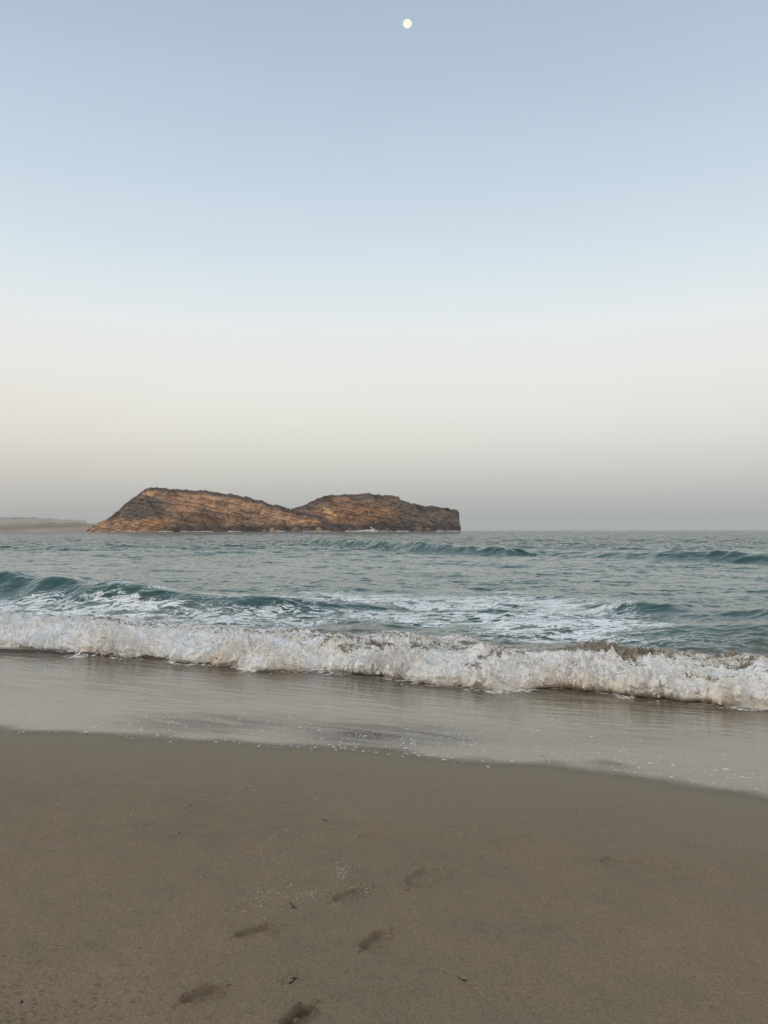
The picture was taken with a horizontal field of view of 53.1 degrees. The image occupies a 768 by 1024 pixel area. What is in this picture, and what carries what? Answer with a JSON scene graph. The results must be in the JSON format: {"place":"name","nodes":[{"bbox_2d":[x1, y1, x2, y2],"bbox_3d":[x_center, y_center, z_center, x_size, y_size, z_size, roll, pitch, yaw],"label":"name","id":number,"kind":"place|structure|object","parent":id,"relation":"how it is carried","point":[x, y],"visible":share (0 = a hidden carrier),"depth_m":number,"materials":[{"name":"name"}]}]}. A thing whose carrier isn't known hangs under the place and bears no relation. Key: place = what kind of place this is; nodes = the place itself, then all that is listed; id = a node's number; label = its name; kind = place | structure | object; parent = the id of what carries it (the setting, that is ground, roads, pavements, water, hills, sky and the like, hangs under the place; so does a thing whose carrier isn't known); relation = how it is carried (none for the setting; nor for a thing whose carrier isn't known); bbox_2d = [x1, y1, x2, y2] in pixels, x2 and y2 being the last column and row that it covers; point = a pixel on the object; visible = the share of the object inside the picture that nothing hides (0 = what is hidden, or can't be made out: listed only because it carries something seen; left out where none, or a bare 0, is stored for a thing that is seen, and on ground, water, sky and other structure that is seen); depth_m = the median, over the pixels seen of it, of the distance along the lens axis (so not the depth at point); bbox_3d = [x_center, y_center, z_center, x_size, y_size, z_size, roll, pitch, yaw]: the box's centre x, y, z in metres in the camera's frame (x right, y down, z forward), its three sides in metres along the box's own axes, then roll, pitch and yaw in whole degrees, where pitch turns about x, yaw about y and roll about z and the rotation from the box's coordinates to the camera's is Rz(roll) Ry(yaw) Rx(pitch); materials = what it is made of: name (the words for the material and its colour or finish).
{"place":"outdoors","nodes":[
{"label":"outdoors","id":0,"kind":"place"},
{"bbox_2d":[0,517,87,523],"bbox_3d":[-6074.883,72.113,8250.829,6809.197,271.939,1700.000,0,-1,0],"label":"hills","id":1,"kind":"structure","parent":0,"point":[7,520],"depth_m":7871.65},
{"bbox_2d":[0,522,96,531],"bbox_3d":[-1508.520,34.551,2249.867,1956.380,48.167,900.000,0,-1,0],"label":"coast","id":2,"kind":"structure","parent":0,"point":[52,527],"depth_m":1936.60},
{"bbox_2d":[0,727,767,1023],"bbox_3d":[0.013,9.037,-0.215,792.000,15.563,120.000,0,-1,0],"label":"sand","id":3,"kind":"structure","parent":0,"point":[620,899],"depth_m":4.03,"materials":[{"name":"beige sand"}]},
{"bbox_2d":[0,645,767,797],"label":"swash","id":4,"kind":"object","parent":3,"relation":"on","point":[709,734],"visible":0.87,"depth_m":9.25,"materials":[{"name":"liquid"}]},
{"bbox_2d":[3,684,767,791],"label":"foam bubbles","id":5,"kind":"object","parent":4,"relation":"on","point":[402,743],"visible":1,"depth_m":7.71},
{"bbox_2d":[0,530,767,655],"bbox_3d":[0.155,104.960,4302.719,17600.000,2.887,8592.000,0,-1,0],"label":"sea","id":6,"kind":"structure","parent":0,"point":[705,591],"depth_m":34.01,"materials":[{"name":"liquid"}]},
{"bbox_2d":[111,527,404,531],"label":"wave splash","id":7,"kind":"object","parent":6,"relation":"on","point":[371,530],"visible":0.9,"depth_m":1482.26,"materials":[{"name":"liquid"}]},
{"bbox_2d":[85,487,460,531],"bbox_3d":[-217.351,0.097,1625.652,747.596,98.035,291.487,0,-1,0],"label":"rocky island","id":8,"kind":"structure","parent":6,"relation":"in","point":[151,509],"depth_m":1531.13,"materials":[{"name":"brown stone"}]},
{"bbox_2d":[0,610,767,707],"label":"breaking wave","id":9,"kind":"object","parent":6,"relation":"on","point":[633,684],"visible":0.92,"depth_m":13.36,"materials":[{"name":"liquid"}]},
{"bbox_2d":[0,613,767,700],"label":"sea spray","id":10,"kind":"object","parent":9,"relation":"on","point":[10,622],"visible":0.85,"depth_m":13.35,"materials":[{"name":"liquid"}]},
{"bbox_2d":[0,618,767,704],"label":"churned foam","id":11,"kind":"object","parent":9,"relation":"on","point":[694,689],"visible":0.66,"depth_m":12.93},
{"bbox_2d":[0,0,767,529],"label":"sky","id":12,"kind":"structure","parent":0,"point":[501,264],"materials":[{"name":"blue"}]},
{"bbox_2d":[403,19,411,27],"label":"moon","id":13,"kind":"object","parent":12,"relation":"in","point":[407,23],"visible":1,"depth_m":20175.81,"materials":[{"name":"white"}]}
]}

